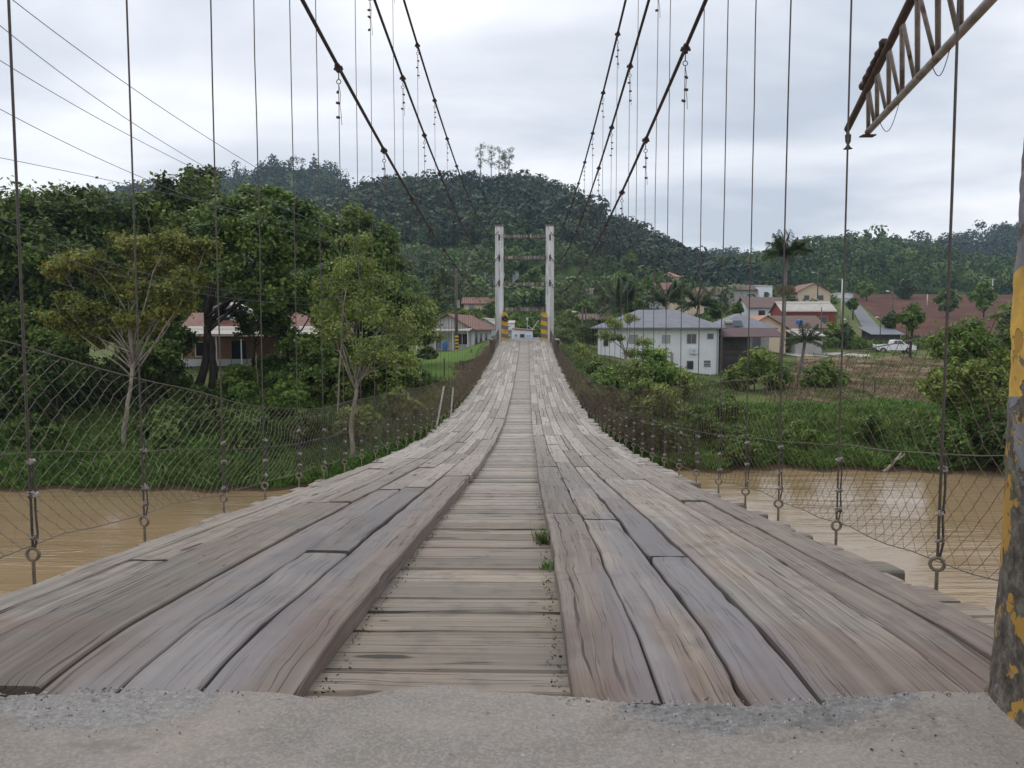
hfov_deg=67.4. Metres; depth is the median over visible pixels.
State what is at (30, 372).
shrub
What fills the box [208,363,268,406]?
shrub
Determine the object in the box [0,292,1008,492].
ground
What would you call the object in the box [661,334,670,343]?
window
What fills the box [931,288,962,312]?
village tree
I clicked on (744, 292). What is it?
two storey house
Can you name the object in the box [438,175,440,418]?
hanger rope
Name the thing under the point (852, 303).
village tree
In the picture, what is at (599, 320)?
shed
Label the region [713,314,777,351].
house
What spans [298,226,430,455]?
feathery tree
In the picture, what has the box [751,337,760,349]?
door
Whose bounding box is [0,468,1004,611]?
river water
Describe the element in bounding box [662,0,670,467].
hanger rope
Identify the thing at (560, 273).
hanger rope
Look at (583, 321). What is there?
hanger rope
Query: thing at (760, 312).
window
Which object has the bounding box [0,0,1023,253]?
sky
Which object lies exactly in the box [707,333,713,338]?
window
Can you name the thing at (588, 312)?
hanger rope
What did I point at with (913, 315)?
village tree
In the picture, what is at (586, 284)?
hanger rope
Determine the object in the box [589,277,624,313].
palm tree
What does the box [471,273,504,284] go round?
hill house
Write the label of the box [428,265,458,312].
village tree
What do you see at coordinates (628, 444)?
shrub
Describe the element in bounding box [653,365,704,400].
shrub
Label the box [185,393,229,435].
shrub
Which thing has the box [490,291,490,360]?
hanger rope
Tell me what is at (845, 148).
spotlight
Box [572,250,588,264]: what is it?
village tree
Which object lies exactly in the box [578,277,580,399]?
hanger rope
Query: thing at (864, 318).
hill road
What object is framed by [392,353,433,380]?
shrub
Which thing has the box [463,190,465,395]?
hanger rope
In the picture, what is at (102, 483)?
bank grass
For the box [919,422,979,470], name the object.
shrub
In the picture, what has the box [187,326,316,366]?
patio roof
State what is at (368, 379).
shrub
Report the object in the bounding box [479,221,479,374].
hanger rope
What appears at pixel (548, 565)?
weed
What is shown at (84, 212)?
broadleaf tree
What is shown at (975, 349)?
shrub
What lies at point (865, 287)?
village tree
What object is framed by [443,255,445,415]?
hanger rope
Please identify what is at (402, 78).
cable
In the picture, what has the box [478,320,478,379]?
hanger rope
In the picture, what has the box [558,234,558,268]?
hanger rope
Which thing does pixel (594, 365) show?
shrub
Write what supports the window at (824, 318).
in the red barn
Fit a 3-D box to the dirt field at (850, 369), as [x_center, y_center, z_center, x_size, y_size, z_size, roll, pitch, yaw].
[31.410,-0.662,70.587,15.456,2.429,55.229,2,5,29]
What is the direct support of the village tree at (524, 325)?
on the ground at (854, 323)
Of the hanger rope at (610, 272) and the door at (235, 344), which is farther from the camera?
the door at (235, 344)
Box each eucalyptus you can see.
[475,144,484,185]
[481,143,495,183]
[492,146,507,177]
[498,150,506,181]
[506,146,514,174]
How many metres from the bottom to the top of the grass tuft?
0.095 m
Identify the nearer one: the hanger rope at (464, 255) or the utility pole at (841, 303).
the hanger rope at (464, 255)
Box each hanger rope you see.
[7,0,40,584]
[126,0,149,541]
[210,0,227,512]
[253,0,268,499]
[289,0,301,486]
[315,0,326,478]
[336,72,346,472]
[355,2,363,466]
[367,0,377,459]
[382,155,389,454]
[393,0,398,450]
[401,86,407,446]
[410,205,415,436]
[416,48,421,439]
[423,137,427,436]
[429,231,432,425]
[433,102,436,421]
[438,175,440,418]
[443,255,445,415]
[447,143,449,417]
[450,206,452,409]
[453,266,455,406]
[456,168,458,403]
[461,278,463,397]
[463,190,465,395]
[466,234,467,392]
[469,205,471,387]
[471,246,472,389]
[475,215,475,381]
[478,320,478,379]
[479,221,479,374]
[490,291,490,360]
[494,288,494,352]
[550,257,550,341]
[551,277,551,329]
[556,237,556,356]
[557,309,557,360]
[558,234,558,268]
[559,318,559,366]
[560,250,560,365]
[563,328,563,373]
[564,258,564,375]
[565,222,566,377]
[566,291,566,381]
[567,252,568,381]
[570,245,572,386]
[572,200,574,390]
[573,281,575,391]
[576,185,578,399]
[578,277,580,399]
[581,221,582,402]
[582,166,585,404]
[584,264,587,410]
[587,198,590,409]
[589,135,593,418]
[592,252,595,419]
[596,173,599,420]
[599,98,603,427]
[603,231,606,431]
[607,130,612,436]
[612,36,618,439]
[618,199,623,442]
[624,71,631,446]
[631,0,638,453]
[640,143,647,456]
[650,4,659,461]
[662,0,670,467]
[676,53,687,474]
[693,6,704,481]
[715,0,728,492]
[741,0,756,508]
[773,0,791,520]
[831,0,852,544]
[928,0,959,589]
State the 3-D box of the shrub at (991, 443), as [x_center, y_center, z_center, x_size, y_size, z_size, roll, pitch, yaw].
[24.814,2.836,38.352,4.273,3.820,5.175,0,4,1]
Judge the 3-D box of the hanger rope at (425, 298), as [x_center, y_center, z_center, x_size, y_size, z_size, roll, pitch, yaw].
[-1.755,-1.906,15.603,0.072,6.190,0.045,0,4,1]
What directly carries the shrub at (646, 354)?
on the ground at (854, 323)
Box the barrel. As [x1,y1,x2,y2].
[442,342,447,349]
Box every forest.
[0,153,355,237]
[226,169,794,289]
[701,220,1018,260]
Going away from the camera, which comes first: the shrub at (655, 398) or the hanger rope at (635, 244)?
the hanger rope at (635, 244)
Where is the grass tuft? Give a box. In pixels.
[529,527,549,545]
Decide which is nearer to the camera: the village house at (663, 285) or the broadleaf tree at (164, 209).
the broadleaf tree at (164, 209)
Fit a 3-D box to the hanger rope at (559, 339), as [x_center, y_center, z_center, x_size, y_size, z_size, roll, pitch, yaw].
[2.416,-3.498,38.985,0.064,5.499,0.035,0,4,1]
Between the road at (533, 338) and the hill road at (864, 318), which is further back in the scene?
the hill road at (864, 318)
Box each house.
[182,313,353,366]
[427,314,493,350]
[461,297,493,310]
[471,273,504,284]
[480,318,511,337]
[590,310,727,374]
[644,283,671,309]
[664,272,680,280]
[665,288,705,315]
[696,287,725,307]
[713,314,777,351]
[724,285,757,313]
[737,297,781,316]
[750,315,790,352]
[771,316,828,350]
[781,283,833,300]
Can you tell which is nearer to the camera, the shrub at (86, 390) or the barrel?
the shrub at (86, 390)
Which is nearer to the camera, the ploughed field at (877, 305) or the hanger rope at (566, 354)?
the hanger rope at (566, 354)
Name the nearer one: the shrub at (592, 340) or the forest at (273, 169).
the shrub at (592, 340)
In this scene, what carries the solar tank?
on the house at (758, 341)
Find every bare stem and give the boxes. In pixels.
[20,307,29,404]
[55,385,60,422]
[144,381,147,416]
[256,353,258,393]
[337,332,341,411]
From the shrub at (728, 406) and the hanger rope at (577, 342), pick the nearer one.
the hanger rope at (577, 342)
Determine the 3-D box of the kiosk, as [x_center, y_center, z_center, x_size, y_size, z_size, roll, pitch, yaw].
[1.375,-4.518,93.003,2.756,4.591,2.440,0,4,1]
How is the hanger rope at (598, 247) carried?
hanging from the cable at (629, 67)
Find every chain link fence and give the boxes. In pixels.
[0,329,498,557]
[550,309,1011,580]
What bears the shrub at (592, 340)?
on the ground at (854, 323)
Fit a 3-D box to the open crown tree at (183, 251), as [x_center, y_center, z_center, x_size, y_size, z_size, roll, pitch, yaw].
[-18.758,-2.569,37.385,10.247,12.510,4.655,1,4,14]
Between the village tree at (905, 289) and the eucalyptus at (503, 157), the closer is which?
the village tree at (905, 289)
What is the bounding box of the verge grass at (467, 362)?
[445,352,493,415]
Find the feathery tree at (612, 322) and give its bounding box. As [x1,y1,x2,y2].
[592,313,673,367]
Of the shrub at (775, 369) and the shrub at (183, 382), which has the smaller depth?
the shrub at (183, 382)
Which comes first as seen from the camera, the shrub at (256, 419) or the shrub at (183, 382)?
the shrub at (256, 419)
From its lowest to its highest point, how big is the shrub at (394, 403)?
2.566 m
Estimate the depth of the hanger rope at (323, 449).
7.67 m
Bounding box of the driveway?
[513,270,518,281]
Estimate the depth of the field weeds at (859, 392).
65.18 m
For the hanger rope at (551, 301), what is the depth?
52.14 m
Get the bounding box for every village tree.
[396,253,414,283]
[397,269,424,301]
[420,282,453,318]
[424,296,443,318]
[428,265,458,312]
[458,307,469,314]
[482,301,493,317]
[507,278,530,293]
[512,260,532,273]
[516,316,534,328]
[520,267,542,290]
[533,325,540,337]
[539,259,562,278]
[554,295,565,310]
[554,306,580,331]
[563,273,584,293]
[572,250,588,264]
[572,298,596,315]
[593,281,612,310]
[610,269,631,292]
[620,250,638,273]
[624,293,646,312]
[636,274,655,294]
[677,282,690,299]
[706,302,725,320]
[729,302,743,313]
[823,321,837,340]
[833,322,856,348]
[844,297,859,319]
[854,278,878,300]
[881,309,900,328]
[893,301,927,358]
[894,278,918,298]
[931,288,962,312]
[966,280,999,323]
[985,301,1011,334]
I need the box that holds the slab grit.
[0,686,1017,764]
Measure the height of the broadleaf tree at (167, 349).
8.627 m
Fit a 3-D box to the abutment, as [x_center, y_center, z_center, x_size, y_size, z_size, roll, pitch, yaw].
[1.012,0.066,60.268,5.250,7.200,5.750,0,4,1]
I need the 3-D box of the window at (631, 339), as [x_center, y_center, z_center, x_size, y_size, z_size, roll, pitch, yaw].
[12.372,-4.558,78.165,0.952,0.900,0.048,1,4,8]
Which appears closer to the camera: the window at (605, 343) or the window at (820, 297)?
the window at (605, 343)
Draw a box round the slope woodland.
[185,219,813,318]
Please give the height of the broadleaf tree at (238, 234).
13.841 m
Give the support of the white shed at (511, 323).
on the ground at (854, 323)
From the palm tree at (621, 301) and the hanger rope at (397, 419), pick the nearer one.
the hanger rope at (397, 419)
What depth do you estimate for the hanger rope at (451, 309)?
20.93 m
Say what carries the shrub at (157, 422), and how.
on the ground at (854, 323)
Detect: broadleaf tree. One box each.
[0,175,96,354]
[0,296,104,413]
[4,176,151,358]
[100,272,186,403]
[112,163,228,365]
[184,178,344,394]
[185,284,358,314]
[248,270,339,364]
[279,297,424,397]
[291,201,411,357]
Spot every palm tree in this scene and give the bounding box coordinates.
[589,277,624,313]
[596,279,636,319]
[640,276,695,309]
[673,281,723,316]
[759,229,814,362]
[784,320,829,376]
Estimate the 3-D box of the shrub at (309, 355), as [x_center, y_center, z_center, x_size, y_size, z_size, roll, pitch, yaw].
[-8.963,-1.917,43.855,8.021,6.711,5.198,0,4,1]
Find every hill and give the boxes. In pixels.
[11,168,346,309]
[296,219,639,312]
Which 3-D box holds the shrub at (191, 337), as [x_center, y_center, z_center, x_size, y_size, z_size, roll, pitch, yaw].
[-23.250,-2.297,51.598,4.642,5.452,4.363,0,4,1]
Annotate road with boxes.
[508,336,540,339]
[844,298,878,326]
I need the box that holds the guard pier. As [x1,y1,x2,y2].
[984,142,1023,728]
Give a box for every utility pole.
[445,269,467,350]
[812,270,818,298]
[840,279,842,327]
[844,315,848,349]
[886,288,893,310]
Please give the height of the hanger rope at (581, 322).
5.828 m
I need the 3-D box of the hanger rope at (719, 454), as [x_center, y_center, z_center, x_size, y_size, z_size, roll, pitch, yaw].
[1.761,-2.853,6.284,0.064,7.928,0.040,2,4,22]
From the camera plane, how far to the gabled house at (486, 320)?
97.75 m
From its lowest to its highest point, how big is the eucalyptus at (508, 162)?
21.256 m
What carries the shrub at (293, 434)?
on the ground at (854, 323)
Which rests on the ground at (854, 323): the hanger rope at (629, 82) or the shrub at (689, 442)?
the shrub at (689, 442)
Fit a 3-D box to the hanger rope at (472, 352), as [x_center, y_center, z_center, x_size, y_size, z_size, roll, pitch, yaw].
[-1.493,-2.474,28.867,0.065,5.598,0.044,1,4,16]
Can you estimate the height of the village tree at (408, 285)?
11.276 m
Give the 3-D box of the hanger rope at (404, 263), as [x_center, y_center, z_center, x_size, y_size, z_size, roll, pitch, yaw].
[-1.809,-1.929,12.941,0.070,6.305,0.049,0,4,1]
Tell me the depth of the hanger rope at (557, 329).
41.68 m
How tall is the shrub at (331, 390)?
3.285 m
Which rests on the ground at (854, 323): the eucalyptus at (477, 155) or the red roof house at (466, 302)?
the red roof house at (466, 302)
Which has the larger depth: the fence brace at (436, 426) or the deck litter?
the fence brace at (436, 426)
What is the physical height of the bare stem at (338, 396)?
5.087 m
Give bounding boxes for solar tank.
[724,320,742,325]
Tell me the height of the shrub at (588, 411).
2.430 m
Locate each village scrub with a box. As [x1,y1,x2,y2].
[178,302,560,327]
[529,285,1011,350]
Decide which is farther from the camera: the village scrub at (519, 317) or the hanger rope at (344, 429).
the village scrub at (519, 317)
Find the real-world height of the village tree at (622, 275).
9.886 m
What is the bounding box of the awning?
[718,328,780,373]
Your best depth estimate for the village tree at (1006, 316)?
117.14 m
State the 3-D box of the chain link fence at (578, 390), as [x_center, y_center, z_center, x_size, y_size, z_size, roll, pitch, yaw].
[2.238,-1.053,29.299,0.126,2.363,54.781,0,4,1]
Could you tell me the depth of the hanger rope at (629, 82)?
12.43 m
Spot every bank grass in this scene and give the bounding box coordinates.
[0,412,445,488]
[569,376,1007,470]
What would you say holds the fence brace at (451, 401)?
attached to the chain link fence at (484, 353)
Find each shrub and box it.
[0,347,82,403]
[0,385,23,421]
[0,409,62,450]
[2,375,80,422]
[69,353,121,410]
[93,348,195,401]
[137,390,198,447]
[141,359,207,401]
[160,318,201,365]
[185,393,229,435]
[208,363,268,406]
[213,400,277,446]
[246,352,294,388]
[253,375,320,414]
[279,351,300,363]
[280,408,337,445]
[305,368,362,404]
[331,328,359,358]
[331,404,386,443]
[340,361,385,400]
[348,315,403,350]
[376,385,425,419]
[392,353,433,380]
[416,346,438,358]
[554,328,574,344]
[567,342,593,358]
[569,355,633,412]
[573,316,598,345]
[578,391,603,418]
[584,359,607,374]
[602,402,665,450]
[615,355,664,401]
[629,342,683,382]
[629,382,688,417]
[645,421,697,454]
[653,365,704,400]
[671,402,728,441]
[708,394,749,423]
[712,422,767,462]
[719,363,757,390]
[730,346,780,389]
[761,361,794,391]
[781,420,819,446]
[798,357,847,387]
[831,369,850,387]
[853,413,886,447]
[913,356,977,415]
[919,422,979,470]
[922,314,997,366]
[928,397,994,456]
[952,347,1010,411]
[970,403,1006,472]
[983,325,1011,368]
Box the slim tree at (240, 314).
[229,303,290,370]
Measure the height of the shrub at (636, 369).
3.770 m
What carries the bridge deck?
attached to the bridge tower
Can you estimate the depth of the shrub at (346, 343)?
50.20 m
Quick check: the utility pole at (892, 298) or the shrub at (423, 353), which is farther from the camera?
the utility pole at (892, 298)
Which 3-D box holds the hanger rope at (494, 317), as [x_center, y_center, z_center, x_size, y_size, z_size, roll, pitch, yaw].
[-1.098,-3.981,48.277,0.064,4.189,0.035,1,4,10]
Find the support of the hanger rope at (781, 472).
hanging from the cable at (629, 67)
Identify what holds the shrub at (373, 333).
on the ground at (854, 323)
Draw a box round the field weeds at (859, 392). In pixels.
[706,349,980,409]
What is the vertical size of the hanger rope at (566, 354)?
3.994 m
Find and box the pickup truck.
[872,340,916,352]
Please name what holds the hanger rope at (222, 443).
hanging from the cable at (402, 78)
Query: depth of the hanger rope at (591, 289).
19.55 m
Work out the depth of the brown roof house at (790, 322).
100.78 m
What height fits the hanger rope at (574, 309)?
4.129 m
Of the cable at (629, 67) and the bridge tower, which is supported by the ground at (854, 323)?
the bridge tower
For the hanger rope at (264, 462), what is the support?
hanging from the cable at (338, 67)
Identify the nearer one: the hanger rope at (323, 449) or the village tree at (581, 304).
the hanger rope at (323, 449)
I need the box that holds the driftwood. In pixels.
[883,452,904,470]
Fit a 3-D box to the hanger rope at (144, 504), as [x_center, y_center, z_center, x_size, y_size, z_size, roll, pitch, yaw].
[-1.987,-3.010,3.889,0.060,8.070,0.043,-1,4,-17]
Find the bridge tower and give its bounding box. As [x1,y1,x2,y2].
[494,224,554,349]
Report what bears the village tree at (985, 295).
on the ground at (854, 323)
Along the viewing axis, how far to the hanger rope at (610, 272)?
15.12 m
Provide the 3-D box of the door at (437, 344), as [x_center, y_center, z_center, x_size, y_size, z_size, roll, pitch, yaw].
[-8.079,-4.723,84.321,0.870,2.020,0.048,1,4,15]
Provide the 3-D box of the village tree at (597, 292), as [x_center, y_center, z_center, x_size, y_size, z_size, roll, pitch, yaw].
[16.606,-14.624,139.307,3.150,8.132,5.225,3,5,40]
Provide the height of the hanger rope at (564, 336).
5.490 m
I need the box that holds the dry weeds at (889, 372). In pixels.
[751,357,943,413]
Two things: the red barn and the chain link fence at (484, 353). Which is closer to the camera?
the chain link fence at (484, 353)
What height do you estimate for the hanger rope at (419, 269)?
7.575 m
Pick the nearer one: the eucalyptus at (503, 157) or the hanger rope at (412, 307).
the hanger rope at (412, 307)
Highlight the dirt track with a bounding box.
[783,352,869,356]
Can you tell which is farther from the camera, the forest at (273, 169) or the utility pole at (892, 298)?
the forest at (273, 169)
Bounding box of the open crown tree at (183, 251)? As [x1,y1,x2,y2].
[30,195,224,443]
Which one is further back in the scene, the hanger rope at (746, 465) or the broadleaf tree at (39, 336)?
the broadleaf tree at (39, 336)
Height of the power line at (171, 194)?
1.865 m
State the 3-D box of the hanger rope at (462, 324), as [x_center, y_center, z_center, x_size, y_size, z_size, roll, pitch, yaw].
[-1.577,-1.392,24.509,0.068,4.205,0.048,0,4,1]
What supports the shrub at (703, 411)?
on the ground at (854, 323)
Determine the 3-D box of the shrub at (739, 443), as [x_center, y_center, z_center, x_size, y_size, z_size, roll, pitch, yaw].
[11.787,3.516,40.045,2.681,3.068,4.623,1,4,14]
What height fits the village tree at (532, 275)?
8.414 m
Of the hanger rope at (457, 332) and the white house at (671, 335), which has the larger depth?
the white house at (671, 335)
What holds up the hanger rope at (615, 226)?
hanging from the cable at (617, 33)
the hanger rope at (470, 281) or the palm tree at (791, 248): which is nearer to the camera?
the hanger rope at (470, 281)
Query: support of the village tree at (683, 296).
on the ground at (854, 323)
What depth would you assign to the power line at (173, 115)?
21.38 m
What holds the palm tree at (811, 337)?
on the ground at (854, 323)
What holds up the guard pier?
on the near abutment
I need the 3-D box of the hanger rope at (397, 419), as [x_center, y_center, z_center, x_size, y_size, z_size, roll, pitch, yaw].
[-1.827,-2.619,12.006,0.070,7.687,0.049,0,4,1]
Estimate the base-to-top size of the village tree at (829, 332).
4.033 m
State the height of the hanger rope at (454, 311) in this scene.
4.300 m
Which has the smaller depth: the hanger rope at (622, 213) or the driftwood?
the hanger rope at (622, 213)
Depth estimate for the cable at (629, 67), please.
13.95 m
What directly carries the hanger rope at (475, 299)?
hanging from the cable at (417, 44)
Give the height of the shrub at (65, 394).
4.061 m
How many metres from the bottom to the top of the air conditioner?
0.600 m
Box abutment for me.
[491,339,558,354]
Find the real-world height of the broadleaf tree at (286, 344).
7.851 m
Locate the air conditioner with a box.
[690,348,696,353]
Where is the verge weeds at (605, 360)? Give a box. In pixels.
[554,338,743,411]
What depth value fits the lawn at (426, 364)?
58.51 m
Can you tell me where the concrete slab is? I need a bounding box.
[0,686,1023,767]
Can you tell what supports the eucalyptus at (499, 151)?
on the hill at (572, 269)
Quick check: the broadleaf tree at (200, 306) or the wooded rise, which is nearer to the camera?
the broadleaf tree at (200, 306)
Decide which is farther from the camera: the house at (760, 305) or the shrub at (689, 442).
the house at (760, 305)
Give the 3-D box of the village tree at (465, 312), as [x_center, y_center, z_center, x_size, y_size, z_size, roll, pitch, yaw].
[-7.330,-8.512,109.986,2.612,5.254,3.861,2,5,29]
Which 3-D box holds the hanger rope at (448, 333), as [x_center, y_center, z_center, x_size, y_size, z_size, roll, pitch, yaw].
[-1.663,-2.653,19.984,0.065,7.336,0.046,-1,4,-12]
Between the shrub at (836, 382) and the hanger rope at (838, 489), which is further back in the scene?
the shrub at (836, 382)
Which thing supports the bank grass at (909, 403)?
on the ground at (854, 323)
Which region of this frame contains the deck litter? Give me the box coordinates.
[311,441,565,698]
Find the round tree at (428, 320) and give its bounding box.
[371,283,447,368]
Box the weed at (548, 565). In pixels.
[539,558,553,570]
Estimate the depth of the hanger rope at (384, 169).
11.20 m
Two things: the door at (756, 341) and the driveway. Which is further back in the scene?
the driveway
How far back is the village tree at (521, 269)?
206.46 m
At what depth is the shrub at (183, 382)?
45.31 m
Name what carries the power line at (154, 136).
attached to the utility pole at (457, 301)
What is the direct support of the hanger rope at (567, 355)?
hanging from the cable at (629, 67)
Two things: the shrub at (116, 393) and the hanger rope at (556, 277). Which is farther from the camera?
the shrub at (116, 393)
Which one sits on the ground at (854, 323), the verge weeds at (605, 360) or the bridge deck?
the verge weeds at (605, 360)
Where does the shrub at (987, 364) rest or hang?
on the ground at (854, 323)
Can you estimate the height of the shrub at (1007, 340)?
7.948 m
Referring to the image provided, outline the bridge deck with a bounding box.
[0,340,994,706]
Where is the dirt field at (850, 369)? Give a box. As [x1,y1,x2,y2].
[788,356,947,402]
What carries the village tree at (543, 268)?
on the ground at (854, 323)
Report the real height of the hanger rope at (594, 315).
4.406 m
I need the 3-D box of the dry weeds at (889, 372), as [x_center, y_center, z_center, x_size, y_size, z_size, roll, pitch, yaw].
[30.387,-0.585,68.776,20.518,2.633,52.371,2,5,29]
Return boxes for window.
[195,342,202,356]
[458,333,466,344]
[603,340,608,345]
[629,335,637,343]
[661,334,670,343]
[686,361,693,369]
[687,334,696,343]
[703,360,710,366]
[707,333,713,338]
[758,310,764,314]
[818,295,823,299]
[819,316,827,323]
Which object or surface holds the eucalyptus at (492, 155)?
on the hill at (572, 269)
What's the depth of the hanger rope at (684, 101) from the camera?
8.08 m
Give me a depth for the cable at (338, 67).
9.75 m
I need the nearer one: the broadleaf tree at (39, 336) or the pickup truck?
the broadleaf tree at (39, 336)
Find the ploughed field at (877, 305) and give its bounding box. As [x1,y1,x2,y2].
[851,293,1012,336]
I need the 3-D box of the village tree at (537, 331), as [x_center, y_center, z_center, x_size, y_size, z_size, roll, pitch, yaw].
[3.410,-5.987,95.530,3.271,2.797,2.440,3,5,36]
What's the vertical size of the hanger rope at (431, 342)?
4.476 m
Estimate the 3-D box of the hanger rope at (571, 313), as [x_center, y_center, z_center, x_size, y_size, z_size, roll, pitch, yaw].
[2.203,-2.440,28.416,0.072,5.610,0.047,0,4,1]
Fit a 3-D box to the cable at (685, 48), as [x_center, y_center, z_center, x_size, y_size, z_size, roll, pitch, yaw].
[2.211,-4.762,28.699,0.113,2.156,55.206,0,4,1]
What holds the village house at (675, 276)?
on the ground at (854, 323)
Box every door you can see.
[230,340,247,364]
[435,332,441,349]
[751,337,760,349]
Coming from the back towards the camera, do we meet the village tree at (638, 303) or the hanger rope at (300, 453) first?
the village tree at (638, 303)
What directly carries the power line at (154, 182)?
attached to the utility pole at (457, 301)
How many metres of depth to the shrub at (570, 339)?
78.63 m
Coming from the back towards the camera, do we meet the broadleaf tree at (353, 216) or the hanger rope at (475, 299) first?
the broadleaf tree at (353, 216)
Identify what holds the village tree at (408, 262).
on the ground at (854, 323)
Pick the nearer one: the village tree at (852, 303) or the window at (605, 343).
the window at (605, 343)
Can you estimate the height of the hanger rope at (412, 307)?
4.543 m
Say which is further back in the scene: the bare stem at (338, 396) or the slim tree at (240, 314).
the slim tree at (240, 314)
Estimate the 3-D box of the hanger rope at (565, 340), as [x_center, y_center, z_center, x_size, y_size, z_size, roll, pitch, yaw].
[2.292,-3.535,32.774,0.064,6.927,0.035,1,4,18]
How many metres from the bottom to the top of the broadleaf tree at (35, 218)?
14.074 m
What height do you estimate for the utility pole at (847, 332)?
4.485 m
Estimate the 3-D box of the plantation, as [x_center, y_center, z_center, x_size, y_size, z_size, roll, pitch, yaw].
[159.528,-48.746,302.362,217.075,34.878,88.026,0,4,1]
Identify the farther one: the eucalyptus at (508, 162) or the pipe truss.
the eucalyptus at (508, 162)
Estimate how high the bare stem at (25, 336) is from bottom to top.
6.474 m
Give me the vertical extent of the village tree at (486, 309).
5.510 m
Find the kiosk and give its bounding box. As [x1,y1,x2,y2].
[512,328,534,338]
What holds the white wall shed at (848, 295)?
on the ground at (854, 323)
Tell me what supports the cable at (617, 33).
attached to the bridge tower
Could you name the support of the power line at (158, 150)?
attached to the utility pole at (457, 301)
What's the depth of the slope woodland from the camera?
199.63 m
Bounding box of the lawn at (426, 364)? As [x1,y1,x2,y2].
[410,342,485,397]
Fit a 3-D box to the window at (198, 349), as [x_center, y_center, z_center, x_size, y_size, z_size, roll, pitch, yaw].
[-25.131,-2.818,62.183,1.020,1.220,0.048,0,4,-2]
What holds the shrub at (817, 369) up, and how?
on the ground at (854, 323)
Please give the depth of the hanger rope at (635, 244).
11.59 m
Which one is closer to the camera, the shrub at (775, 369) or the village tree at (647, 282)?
the shrub at (775, 369)
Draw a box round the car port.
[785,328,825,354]
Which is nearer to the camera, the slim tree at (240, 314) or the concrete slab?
the concrete slab
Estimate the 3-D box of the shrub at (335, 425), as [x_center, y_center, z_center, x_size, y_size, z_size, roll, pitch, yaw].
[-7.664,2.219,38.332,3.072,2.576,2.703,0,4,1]
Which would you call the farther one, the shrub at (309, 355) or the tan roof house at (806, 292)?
the tan roof house at (806, 292)
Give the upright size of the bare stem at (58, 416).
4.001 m
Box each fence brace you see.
[435,386,444,427]
[449,387,453,417]
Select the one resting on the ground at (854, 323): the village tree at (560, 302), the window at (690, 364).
the village tree at (560, 302)
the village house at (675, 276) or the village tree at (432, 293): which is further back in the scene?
the village house at (675, 276)
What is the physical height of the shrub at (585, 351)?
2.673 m
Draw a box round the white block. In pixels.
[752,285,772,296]
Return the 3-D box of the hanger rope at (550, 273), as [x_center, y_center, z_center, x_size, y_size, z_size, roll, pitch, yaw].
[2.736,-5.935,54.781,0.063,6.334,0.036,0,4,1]
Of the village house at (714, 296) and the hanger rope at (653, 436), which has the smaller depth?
the hanger rope at (653, 436)
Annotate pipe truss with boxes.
[844,0,996,137]
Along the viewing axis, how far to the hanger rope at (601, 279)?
16.90 m
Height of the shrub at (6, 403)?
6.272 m
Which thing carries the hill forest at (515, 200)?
on the hill at (572, 269)
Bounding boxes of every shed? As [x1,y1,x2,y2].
[212,302,252,319]
[508,320,514,335]
[578,314,613,325]
[830,293,852,297]
[857,327,904,340]
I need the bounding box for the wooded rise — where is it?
[778,257,1012,294]
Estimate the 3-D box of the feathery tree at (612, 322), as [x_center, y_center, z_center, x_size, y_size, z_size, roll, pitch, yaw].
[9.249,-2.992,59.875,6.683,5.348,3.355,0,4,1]
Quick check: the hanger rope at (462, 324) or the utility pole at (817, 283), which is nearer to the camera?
the hanger rope at (462, 324)
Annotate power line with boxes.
[0,25,450,268]
[0,60,449,267]
[0,109,454,269]
[0,157,455,269]
[0,217,452,298]
[0,233,449,304]
[13,0,452,269]
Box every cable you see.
[300,0,498,291]
[373,0,498,262]
[403,0,498,235]
[550,0,626,235]
[550,0,649,262]
[550,0,707,291]
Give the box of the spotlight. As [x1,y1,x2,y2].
[843,132,852,149]
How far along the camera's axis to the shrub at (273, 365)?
47.99 m
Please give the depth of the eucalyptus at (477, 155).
343.84 m
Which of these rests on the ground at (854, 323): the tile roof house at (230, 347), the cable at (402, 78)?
the tile roof house at (230, 347)
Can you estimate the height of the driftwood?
1.103 m
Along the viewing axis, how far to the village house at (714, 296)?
163.47 m
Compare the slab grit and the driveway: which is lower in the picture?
the slab grit
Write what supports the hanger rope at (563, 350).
hanging from the cable at (685, 48)
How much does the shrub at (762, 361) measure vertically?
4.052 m
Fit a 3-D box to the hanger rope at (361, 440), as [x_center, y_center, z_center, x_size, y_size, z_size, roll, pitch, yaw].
[-1.881,-2.708,9.339,0.068,7.795,0.049,0,4,1]
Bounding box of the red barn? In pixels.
[768,301,837,336]
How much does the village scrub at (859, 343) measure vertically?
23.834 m
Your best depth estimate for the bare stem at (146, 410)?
41.56 m
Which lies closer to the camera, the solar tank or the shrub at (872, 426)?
the shrub at (872, 426)
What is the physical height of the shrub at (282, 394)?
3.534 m
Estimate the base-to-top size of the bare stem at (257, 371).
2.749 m
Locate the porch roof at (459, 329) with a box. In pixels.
[435,328,471,350]
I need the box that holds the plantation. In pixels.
[696,224,1015,294]
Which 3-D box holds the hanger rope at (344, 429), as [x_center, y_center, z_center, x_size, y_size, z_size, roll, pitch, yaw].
[-1.899,-1.153,8.560,0.068,4.635,0.048,0,4,1]
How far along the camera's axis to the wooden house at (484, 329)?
84.08 m

